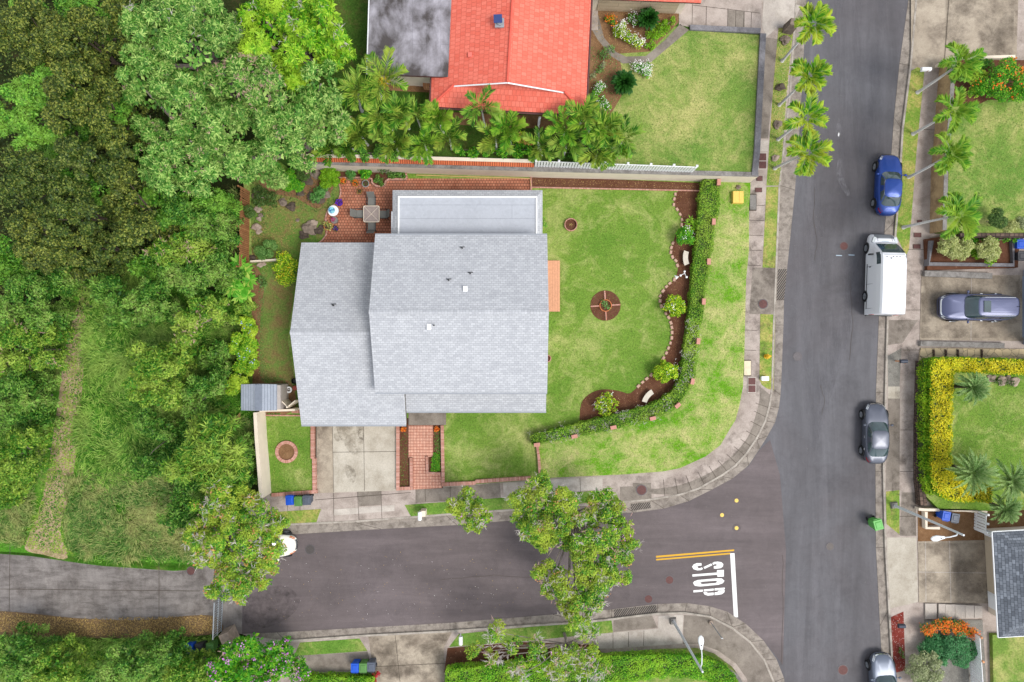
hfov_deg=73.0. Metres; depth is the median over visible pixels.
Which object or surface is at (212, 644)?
wheelie bin
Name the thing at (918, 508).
service wall
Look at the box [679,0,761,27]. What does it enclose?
driveway terrace
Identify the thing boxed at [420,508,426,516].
letter pillar
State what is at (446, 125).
palm tree
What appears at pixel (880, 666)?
parked car
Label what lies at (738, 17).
driveway terrace patch
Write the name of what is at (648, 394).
stone bench
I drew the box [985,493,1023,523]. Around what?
palm tree
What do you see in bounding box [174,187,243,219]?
feathery tree
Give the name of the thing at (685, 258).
stone bench
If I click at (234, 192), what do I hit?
fence side grass
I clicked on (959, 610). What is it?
garden step
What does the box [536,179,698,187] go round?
dry bed chips
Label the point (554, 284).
wooden deck
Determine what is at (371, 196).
patio chair
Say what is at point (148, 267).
shrub
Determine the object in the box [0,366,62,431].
feathery tree
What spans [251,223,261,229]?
garden boulder
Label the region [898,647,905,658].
shrub
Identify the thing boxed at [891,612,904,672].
red cinder strip
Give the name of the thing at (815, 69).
palm tree
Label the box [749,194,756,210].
utility slab
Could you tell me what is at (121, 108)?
forest tree
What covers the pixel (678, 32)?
garden path
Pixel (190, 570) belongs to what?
manhole cover
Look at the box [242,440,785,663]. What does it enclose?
side street
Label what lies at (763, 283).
concrete slab
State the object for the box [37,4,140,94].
forest tree
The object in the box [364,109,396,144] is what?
palm tree
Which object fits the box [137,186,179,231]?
forest tree
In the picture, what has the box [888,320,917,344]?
pavement dark ramp
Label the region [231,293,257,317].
shrub
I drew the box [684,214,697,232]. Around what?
rosette plant
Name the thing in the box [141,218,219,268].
feathery tree
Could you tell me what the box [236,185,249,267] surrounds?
wooden fence
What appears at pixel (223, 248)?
shrub
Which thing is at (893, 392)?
pavement tan slab
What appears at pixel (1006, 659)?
southeast yard
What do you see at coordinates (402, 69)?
palm tree
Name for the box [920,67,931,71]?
mailbox
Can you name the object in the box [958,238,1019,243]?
shrub
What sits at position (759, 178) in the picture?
meter cover
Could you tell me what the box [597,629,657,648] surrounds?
pavement light walk
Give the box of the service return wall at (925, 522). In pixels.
[922,511,939,528]
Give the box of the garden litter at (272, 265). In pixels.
[250,199,297,380]
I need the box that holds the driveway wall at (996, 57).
[935,55,1014,67]
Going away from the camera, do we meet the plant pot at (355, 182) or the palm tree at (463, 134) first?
the palm tree at (463, 134)
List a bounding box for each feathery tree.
[0,272,76,333]
[0,318,75,379]
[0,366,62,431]
[0,423,56,487]
[0,620,66,681]
[23,633,105,681]
[86,625,189,681]
[88,273,151,329]
[119,340,207,411]
[121,276,192,326]
[126,404,187,481]
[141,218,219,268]
[155,478,206,535]
[157,252,244,298]
[159,411,253,496]
[162,195,244,247]
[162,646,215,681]
[171,294,242,350]
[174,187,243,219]
[179,369,229,419]
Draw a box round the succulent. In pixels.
[600,300,610,308]
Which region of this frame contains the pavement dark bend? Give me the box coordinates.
[683,615,771,681]
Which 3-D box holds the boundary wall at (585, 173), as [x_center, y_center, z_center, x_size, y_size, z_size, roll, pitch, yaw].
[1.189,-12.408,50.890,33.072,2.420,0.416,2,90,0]
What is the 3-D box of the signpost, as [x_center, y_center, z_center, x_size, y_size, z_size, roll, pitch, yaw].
[14.887,21.075,50.425,0.320,2.890,0.320,0,90,0]
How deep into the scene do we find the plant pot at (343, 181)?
51.22 m
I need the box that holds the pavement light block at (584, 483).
[503,477,601,496]
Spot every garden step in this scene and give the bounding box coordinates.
[925,603,936,618]
[938,604,945,618]
[946,604,956,618]
[955,604,964,617]
[965,605,973,617]
[974,605,981,617]
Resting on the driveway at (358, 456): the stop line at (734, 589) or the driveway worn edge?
the driveway worn edge
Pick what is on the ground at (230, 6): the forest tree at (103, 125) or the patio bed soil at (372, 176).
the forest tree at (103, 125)
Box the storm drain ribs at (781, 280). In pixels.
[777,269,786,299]
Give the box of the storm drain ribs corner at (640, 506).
[631,502,650,510]
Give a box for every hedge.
[0,627,218,681]
[299,671,376,681]
[444,649,737,681]
[529,179,720,444]
[915,359,937,495]
[918,356,1023,503]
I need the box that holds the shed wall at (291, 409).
[259,407,298,411]
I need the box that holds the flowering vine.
[225,316,260,395]
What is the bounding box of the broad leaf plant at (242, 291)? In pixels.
[222,252,257,303]
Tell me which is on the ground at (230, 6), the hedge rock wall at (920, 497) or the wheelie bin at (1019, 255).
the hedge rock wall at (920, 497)
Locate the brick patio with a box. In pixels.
[321,179,529,242]
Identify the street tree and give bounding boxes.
[180,480,291,605]
[444,486,492,533]
[464,615,613,681]
[502,469,643,631]
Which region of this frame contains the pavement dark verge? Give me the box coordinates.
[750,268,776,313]
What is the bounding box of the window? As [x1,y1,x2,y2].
[988,591,995,610]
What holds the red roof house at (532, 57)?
on the terrace at (353, 15)
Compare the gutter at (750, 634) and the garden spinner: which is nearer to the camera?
the garden spinner
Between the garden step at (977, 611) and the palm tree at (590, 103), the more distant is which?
the garden step at (977, 611)
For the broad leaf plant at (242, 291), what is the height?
2.043 m
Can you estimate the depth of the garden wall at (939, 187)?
51.06 m
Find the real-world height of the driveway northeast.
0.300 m
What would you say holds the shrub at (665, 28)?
on the garden bed at (606, 30)
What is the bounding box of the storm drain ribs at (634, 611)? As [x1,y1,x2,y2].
[614,605,656,616]
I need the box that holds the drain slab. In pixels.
[620,483,650,500]
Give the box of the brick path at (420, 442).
[408,425,441,488]
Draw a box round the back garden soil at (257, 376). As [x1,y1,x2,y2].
[251,265,295,414]
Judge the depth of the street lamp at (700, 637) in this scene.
46.10 m
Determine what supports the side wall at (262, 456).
on the ground at (230, 6)
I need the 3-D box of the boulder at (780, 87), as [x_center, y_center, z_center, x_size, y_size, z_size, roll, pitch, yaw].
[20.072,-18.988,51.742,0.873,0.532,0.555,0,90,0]
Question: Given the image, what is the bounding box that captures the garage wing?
[592,0,700,13]
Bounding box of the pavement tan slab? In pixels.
[888,387,899,398]
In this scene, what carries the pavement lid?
on the pavement dirt
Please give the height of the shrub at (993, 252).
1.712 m
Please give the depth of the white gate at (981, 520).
50.95 m
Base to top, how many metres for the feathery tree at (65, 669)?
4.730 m
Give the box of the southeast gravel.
[923,620,985,681]
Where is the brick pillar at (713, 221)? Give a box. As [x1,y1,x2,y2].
[711,218,715,225]
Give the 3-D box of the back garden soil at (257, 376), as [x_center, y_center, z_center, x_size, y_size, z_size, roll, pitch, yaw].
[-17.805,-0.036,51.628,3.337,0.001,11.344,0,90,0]
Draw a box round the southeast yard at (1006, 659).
[989,633,1023,681]
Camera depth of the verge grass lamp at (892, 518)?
51.86 m
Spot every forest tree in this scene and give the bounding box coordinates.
[0,0,93,94]
[0,62,94,167]
[0,140,91,218]
[4,208,116,281]
[8,0,136,41]
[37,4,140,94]
[37,175,121,238]
[40,57,156,158]
[47,58,138,208]
[52,133,160,193]
[80,222,144,273]
[97,0,160,77]
[101,159,186,254]
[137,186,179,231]
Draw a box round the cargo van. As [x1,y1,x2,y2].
[862,234,906,315]
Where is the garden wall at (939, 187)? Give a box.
[930,60,956,233]
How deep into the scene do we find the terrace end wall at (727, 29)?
49.60 m
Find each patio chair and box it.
[350,208,362,217]
[366,192,376,205]
[366,222,376,232]
[380,209,388,219]
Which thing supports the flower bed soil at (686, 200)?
on the garden lawn at (603, 369)
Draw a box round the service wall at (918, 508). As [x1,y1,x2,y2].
[914,506,986,512]
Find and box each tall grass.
[67,260,255,489]
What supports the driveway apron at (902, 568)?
on the pavement at (914, 613)
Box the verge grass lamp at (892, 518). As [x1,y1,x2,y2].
[886,490,898,533]
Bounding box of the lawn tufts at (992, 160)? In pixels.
[948,103,1023,219]
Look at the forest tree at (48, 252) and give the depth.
45.45 m
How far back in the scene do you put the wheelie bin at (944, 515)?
50.82 m
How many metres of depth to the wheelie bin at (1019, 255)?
50.88 m
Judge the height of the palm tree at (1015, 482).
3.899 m
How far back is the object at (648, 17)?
48.66 m
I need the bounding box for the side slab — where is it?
[384,85,428,91]
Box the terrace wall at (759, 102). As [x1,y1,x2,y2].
[751,33,765,175]
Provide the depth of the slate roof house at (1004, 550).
48.78 m
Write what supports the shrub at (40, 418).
on the ground at (230, 6)
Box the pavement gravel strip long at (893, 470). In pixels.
[886,399,899,489]
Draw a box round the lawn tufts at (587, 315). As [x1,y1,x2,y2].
[445,189,672,480]
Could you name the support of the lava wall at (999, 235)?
on the ground at (230, 6)
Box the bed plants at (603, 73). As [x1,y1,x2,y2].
[590,48,619,112]
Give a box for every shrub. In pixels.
[0,234,46,292]
[0,476,36,509]
[18,265,98,302]
[22,370,64,434]
[126,208,181,282]
[160,419,195,461]
[196,339,235,376]
[204,632,311,681]
[210,238,235,264]
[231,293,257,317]
[234,431,257,487]
[243,204,255,218]
[251,184,277,207]
[253,239,277,260]
[256,275,267,288]
[271,251,298,286]
[282,168,304,192]
[288,166,315,182]
[309,185,328,203]
[318,168,340,188]
[342,143,432,162]
[345,170,355,180]
[358,169,372,179]
[372,671,380,681]
[373,174,383,186]
[377,169,392,176]
[387,172,406,179]
[454,142,532,158]
[513,130,531,146]
[553,130,623,161]
[590,61,605,78]
[591,80,606,96]
[594,391,618,415]
[596,45,614,73]
[597,95,611,110]
[604,13,617,26]
[612,18,644,49]
[628,10,637,25]
[630,59,653,78]
[644,16,675,50]
[652,359,678,383]
[662,294,685,317]
[675,225,695,245]
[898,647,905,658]
[904,650,945,681]
[916,629,947,666]
[919,616,980,639]
[936,235,974,260]
[941,629,979,668]
[946,58,994,83]
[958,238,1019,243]
[967,66,988,97]
[971,245,996,266]
[972,56,1023,102]
[975,235,1001,261]
[987,207,1007,228]
[993,377,1014,385]
[1002,220,1019,232]
[1016,216,1023,227]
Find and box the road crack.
[443,188,852,659]
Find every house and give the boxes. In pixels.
[290,190,548,425]
[366,0,592,116]
[984,526,1023,637]
[1022,270,1023,344]
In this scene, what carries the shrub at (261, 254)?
on the back garden grass at (276, 307)
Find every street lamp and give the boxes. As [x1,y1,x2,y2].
[669,617,703,672]
[890,501,964,540]
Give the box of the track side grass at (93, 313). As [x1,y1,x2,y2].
[0,270,116,498]
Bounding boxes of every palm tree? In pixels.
[310,137,341,167]
[325,119,357,146]
[333,130,363,162]
[336,63,377,112]
[341,115,374,151]
[356,45,408,109]
[358,93,402,134]
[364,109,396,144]
[376,120,412,164]
[379,91,419,130]
[395,94,435,135]
[405,121,441,165]
[419,98,453,133]
[431,116,466,152]
[460,83,503,127]
[474,111,519,154]
[489,108,528,149]
[521,125,554,162]
[543,105,583,148]
[547,122,588,160]
[564,93,599,130]
[566,104,609,144]
[577,132,613,170]
[590,106,625,148]
[595,128,631,167]
[607,113,646,156]
[773,128,833,176]
[776,90,829,143]
[777,54,832,106]
[780,1,837,62]
[901,191,982,240]
[907,131,973,178]
[911,86,980,135]
[916,41,986,93]
[944,447,1000,497]
[954,372,991,405]
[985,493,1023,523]
[986,457,1023,501]
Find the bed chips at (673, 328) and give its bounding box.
[585,191,692,415]
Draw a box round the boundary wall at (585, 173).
[312,162,758,182]
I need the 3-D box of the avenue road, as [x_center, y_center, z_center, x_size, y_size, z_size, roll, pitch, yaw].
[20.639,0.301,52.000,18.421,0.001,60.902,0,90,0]
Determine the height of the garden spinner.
1.125 m
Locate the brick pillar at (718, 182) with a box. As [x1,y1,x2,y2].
[716,179,720,186]
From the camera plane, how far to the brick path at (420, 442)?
51.76 m
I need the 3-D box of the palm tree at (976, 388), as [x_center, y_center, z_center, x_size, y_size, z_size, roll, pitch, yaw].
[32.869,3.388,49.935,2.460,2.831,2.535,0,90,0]
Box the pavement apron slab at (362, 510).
[333,505,393,515]
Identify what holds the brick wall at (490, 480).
on the pavement at (716, 458)
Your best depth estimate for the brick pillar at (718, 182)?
50.52 m
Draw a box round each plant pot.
[323,221,332,230]
[335,199,343,206]
[340,178,346,184]
[351,179,358,186]
[362,180,368,186]
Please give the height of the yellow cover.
0.365 m
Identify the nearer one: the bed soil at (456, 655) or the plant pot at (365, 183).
the plant pot at (365, 183)
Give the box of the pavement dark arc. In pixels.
[619,387,769,495]
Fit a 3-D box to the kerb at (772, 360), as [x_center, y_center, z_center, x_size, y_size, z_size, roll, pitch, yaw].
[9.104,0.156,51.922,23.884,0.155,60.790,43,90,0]
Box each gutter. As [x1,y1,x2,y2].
[243,603,783,681]
[252,0,805,533]
[875,0,910,654]
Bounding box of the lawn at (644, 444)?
[539,182,749,477]
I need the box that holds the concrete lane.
[0,548,241,633]
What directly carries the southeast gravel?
on the ground at (230, 6)
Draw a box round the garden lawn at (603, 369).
[244,161,719,495]
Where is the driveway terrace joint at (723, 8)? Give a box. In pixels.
[692,4,757,26]
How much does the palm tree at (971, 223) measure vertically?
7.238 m
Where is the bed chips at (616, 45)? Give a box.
[591,11,676,108]
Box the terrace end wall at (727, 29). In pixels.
[689,25,760,33]
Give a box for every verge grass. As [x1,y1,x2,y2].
[274,509,320,523]
[295,639,366,655]
[449,620,612,646]
[760,314,774,389]
[762,187,777,267]
[766,28,792,185]
[895,67,923,253]
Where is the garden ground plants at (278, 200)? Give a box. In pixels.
[250,170,333,274]
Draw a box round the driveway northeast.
[945,0,1017,57]
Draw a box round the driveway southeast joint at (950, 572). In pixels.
[925,541,975,595]
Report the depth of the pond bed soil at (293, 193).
51.62 m
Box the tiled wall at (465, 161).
[301,154,533,166]
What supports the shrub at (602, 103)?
on the garden bed at (606, 30)
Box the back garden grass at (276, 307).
[250,170,339,406]
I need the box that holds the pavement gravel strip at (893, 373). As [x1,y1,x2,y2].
[888,349,900,386]
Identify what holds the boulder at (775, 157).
on the verge grass at (778, 77)
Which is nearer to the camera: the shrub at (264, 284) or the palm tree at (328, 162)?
the palm tree at (328, 162)
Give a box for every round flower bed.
[275,441,297,462]
[564,218,576,230]
[590,290,620,320]
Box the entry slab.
[408,413,445,424]
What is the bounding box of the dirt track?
[25,292,89,558]
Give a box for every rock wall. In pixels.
[523,654,741,681]
[913,361,926,505]
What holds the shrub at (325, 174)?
on the pond bed soil at (293, 193)
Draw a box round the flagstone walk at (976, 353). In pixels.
[918,348,1023,360]
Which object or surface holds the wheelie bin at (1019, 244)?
on the pavement at (914, 613)
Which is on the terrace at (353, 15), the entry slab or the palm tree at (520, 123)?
the palm tree at (520, 123)
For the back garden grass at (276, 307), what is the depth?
51.63 m
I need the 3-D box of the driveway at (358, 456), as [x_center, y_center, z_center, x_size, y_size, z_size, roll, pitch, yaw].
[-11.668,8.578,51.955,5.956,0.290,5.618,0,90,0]
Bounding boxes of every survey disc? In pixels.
[718,511,725,518]
[732,496,740,504]
[732,523,740,532]
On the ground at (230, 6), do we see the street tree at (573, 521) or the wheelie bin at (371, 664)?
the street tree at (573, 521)
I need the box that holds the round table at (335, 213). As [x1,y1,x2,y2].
[328,205,338,215]
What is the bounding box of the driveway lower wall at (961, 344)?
[918,341,1004,347]
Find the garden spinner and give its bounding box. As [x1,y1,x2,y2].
[675,270,687,278]
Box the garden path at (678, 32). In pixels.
[592,16,687,63]
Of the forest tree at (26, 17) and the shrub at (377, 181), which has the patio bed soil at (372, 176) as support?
the shrub at (377, 181)
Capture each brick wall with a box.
[442,476,530,485]
[536,446,540,473]
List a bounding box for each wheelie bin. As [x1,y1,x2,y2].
[186,640,196,652]
[195,640,206,652]
[206,639,219,651]
[285,495,296,504]
[294,494,304,505]
[302,494,313,504]
[351,659,360,672]
[359,659,368,672]
[367,658,376,671]
[866,515,883,530]
[934,510,950,521]
[950,512,959,523]
[1015,239,1023,248]
[1015,251,1023,260]
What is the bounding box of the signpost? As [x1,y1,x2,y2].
[709,620,722,638]
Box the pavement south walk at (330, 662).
[296,652,369,671]
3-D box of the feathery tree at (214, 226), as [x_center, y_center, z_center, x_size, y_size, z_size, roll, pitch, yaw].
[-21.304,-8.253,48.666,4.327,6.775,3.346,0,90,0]
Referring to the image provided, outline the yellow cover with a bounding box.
[731,191,743,203]
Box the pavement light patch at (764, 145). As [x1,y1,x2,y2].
[760,141,768,150]
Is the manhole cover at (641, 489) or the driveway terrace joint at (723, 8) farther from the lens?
the manhole cover at (641, 489)
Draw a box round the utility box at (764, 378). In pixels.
[760,376,768,380]
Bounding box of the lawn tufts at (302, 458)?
[270,419,311,492]
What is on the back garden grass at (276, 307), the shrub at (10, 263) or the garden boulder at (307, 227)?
the garden boulder at (307, 227)
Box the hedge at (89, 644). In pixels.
[0,627,218,681]
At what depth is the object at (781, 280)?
51.98 m
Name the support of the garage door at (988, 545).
in the slate roof house at (1004, 550)
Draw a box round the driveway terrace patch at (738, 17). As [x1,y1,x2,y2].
[728,10,744,26]
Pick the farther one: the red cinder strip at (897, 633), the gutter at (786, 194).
the gutter at (786, 194)
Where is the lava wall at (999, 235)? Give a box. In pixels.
[950,233,1023,239]
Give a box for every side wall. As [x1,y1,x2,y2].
[253,411,270,498]
[922,271,991,278]
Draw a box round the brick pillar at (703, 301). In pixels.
[701,298,705,304]
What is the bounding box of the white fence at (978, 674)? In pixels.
[968,633,984,681]
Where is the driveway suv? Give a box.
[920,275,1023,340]
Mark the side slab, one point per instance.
(413, 88)
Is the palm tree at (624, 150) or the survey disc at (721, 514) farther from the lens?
the survey disc at (721, 514)
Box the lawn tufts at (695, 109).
[617,34,757,171]
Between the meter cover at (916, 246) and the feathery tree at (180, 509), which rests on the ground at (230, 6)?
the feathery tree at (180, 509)
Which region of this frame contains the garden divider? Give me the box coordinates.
[250,259,275,262]
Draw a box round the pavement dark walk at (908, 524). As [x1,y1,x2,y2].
[900,493,915,535]
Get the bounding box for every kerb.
[250,612,774,681]
[276,0,796,525]
[882,0,916,657]
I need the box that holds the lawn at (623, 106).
[604,26,758,171]
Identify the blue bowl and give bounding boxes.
[328,207,334,213]
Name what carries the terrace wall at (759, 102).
on the ground at (230, 6)
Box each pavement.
[244,0,792,524]
[256,614,763,681]
[761,38,776,138]
[885,0,1023,681]
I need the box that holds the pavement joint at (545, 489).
[287,129,929,678]
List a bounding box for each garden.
[444,648,735,681]
[921,358,1023,510]
[935,99,1023,233]
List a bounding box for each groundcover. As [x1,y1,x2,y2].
[400,433,407,485]
[430,452,440,471]
[434,432,440,451]
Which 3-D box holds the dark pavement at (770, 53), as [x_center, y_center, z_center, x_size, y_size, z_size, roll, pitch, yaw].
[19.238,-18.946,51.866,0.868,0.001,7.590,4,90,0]
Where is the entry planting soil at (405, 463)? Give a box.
[400,418,442,489]
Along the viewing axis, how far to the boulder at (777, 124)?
51.66 m
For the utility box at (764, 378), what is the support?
on the verge grass at (766, 328)
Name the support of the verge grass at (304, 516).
on the pavement at (716, 458)
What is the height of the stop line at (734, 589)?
0.001 m
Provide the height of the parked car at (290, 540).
1.420 m
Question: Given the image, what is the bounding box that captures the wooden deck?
[548,261,559,311]
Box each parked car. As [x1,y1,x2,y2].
[241,531,297,560]
[858,402,893,463]
[865,652,901,681]
[870,154,906,215]
[936,290,1019,322]
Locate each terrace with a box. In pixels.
[280,0,758,167]
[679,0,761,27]
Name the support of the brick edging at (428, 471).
on the pavement at (716, 458)
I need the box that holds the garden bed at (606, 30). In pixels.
[589,11,678,114]
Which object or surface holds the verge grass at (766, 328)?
on the pavement at (716, 458)
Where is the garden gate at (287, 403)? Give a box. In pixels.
[282,399,298,407]
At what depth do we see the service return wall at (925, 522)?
51.40 m
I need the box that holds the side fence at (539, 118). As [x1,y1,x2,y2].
[537,117,540,164]
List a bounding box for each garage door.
[597,0,679,13]
[984,535,994,596]
[1022,276,1023,336]
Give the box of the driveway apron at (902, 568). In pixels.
[887,538,917,607]
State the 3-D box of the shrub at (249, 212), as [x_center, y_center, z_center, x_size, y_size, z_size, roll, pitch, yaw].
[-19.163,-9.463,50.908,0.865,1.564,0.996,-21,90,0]
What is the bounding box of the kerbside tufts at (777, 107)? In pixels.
[768,30,791,183]
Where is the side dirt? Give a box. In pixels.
[443,112,587,130]
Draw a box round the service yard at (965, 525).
[918,510,1023,540]
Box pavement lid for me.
[743,360,750,375]
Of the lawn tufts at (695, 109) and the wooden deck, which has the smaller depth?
the lawn tufts at (695, 109)
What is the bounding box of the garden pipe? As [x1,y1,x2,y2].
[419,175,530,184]
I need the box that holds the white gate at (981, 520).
[974,511,989,533]
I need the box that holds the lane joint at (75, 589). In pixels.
[9,563,176,601]
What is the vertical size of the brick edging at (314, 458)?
0.400 m
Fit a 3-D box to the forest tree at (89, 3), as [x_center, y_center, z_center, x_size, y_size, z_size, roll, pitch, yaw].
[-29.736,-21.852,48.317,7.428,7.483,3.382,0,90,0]
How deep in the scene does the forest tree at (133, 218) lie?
45.25 m
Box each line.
[656,549,733,559]
[730,553,737,616]
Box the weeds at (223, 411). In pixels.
[76,269,253,564]
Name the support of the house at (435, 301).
on the garden lawn at (603, 369)
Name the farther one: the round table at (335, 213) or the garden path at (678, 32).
the round table at (335, 213)
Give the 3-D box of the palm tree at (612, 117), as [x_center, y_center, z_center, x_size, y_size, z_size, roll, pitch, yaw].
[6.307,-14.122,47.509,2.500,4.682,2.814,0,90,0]
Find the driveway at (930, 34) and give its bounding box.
[911,0,948,67]
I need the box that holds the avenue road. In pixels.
[746,0,907,681]
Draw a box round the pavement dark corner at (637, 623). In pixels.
[613,616,656,631]
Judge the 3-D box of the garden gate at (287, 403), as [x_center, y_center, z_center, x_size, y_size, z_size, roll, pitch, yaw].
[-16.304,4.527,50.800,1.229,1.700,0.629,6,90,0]
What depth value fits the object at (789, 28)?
51.11 m
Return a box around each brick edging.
[265,415,299,415]
[271,489,317,496]
[311,426,316,491]
[318,184,341,242]
[339,173,407,187]
[396,426,399,490]
[399,486,412,489]
[410,458,412,486]
[425,456,440,474]
[440,425,444,486]
[532,187,699,191]
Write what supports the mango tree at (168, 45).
on the ground at (230, 6)
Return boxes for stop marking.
[692,562,724,595]
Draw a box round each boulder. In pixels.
[249,255,255,259]
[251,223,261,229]
[254,206,262,212]
[279,198,286,205]
[285,202,295,211]
[296,190,304,195]
[299,175,312,184]
[299,231,308,239]
[301,220,316,234]
[307,191,314,200]
[309,169,320,178]
[310,219,317,225]
[314,194,324,203]
[314,228,322,233]
[322,191,330,197]
[772,155,779,160]
[773,120,782,129]
[775,83,785,90]
[780,35,791,45]
[987,375,996,381]
[998,375,1007,385]
[1009,377,1019,386]
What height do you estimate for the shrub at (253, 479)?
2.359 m
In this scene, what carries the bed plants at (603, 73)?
on the garden bed at (606, 30)
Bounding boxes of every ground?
[0,0,279,636]
[0,271,256,570]
[0,611,222,637]
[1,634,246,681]
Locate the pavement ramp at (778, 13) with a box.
[762,0,799,36]
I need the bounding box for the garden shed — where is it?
[241,384,288,410]
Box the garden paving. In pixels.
[591,10,597,29]
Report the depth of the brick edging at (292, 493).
51.52 m
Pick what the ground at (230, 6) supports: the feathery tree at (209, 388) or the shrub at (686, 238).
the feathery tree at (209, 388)
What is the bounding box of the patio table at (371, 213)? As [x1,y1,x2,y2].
[363,206,379,221]
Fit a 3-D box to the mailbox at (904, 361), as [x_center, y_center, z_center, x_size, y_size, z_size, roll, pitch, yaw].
[28.813,1.510,51.296,0.500,1.153,0.320,0,90,0]
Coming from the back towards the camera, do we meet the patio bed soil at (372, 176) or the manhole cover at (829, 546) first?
the manhole cover at (829, 546)
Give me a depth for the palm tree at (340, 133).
47.05 m
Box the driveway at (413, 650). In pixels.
[368,632,451,681]
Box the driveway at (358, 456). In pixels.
[316,426,395,492]
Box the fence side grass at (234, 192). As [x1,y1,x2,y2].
[203,184,240,267]
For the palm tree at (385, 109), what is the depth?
45.57 m
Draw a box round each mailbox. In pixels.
[418,511,421,520]
[459,633,462,645]
[895,359,907,363]
[897,622,905,628]
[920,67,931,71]
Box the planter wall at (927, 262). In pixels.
[924,239,1014,266]
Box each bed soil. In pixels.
[259,170,335,207]
[339,172,405,184]
[444,642,600,671]
[532,177,699,189]
[580,185,699,420]
[923,237,1018,269]
[954,60,1023,106]
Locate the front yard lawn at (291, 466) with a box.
[270,418,311,492]
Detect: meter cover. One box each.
[748,377,755,392]
[756,176,762,180]
[758,152,766,169]
[913,244,920,248]
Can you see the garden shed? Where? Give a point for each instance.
(262, 397)
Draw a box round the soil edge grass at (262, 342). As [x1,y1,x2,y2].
[256,274,294,388]
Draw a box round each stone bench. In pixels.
[642,390,653,402]
[683,250,688,265]
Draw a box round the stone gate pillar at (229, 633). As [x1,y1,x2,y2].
[219,624,240,649]
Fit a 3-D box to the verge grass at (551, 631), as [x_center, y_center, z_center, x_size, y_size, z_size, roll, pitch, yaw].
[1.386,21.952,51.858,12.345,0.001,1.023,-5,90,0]
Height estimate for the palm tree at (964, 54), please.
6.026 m
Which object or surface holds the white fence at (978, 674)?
on the southeast gravel
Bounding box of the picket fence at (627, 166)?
[534,160,697,171]
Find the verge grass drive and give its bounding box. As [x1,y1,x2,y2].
[405,491,618,515]
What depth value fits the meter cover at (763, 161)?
51.82 m
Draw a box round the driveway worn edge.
[317,426,332,492]
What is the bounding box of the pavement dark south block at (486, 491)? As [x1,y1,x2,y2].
[415,483,500,502]
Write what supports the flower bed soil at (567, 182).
on the garden lawn at (603, 369)
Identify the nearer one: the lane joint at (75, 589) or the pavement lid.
the pavement lid
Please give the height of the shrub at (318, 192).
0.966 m
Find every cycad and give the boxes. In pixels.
[610,69,637,94]
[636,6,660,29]
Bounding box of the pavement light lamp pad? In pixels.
[657,615,682,645]
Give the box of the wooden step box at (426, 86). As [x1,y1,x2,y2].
[423,83,429,89]
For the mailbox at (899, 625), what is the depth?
50.77 m
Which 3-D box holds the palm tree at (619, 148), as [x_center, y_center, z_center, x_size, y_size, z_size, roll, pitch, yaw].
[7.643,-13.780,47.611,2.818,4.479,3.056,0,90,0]
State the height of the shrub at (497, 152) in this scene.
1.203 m
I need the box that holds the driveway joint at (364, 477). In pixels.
[332,426,395,491]
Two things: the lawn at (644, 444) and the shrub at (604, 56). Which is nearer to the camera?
the shrub at (604, 56)
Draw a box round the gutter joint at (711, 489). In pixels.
[281,63,905,681]
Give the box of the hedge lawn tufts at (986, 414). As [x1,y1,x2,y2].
[954,385,1023,483]
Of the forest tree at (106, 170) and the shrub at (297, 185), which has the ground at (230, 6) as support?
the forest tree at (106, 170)
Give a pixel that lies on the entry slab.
(426, 418)
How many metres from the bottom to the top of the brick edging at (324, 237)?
0.400 m
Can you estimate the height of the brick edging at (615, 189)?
0.340 m
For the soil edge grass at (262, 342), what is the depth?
51.61 m
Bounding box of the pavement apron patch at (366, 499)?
[358,491,380,505]
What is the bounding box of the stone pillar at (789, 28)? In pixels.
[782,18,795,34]
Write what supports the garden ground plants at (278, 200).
on the back garden grass at (276, 307)
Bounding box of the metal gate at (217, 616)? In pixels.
[212,595,222,639]
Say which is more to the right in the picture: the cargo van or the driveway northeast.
the driveway northeast
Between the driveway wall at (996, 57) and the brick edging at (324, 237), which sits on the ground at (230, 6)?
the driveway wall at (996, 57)
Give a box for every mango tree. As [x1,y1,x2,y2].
[114,0,245,92]
[120,66,246,198]
[193,11,254,132]
[206,58,351,189]
[210,52,287,111]
[237,0,356,93]
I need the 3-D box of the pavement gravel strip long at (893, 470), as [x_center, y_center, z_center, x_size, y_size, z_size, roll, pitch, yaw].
[28.554,7.743,51.866,1.088,0.001,6.862,0,90,0]
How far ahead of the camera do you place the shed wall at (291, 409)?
50.30 m
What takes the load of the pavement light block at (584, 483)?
on the pavement at (716, 458)
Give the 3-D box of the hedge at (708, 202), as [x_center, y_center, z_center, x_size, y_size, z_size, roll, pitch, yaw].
[10.882,-0.307,51.117,8.075,1.255,23.882,35,90,0]
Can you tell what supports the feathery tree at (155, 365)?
on the ground at (230, 6)
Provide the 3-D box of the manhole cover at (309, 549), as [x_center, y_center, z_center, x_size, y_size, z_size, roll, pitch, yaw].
[-15.183,15.672,51.986,0.752,0.012,0.752,0,90,0]
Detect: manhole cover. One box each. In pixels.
[187,567,194,574]
[305,545,314,553]
[636,484,646,495]
[644,594,652,603]
[665,575,673,584]
[758,299,767,308]
[793,352,801,360]
[826,543,833,549]
[838,665,847,674]
[840,242,847,249]

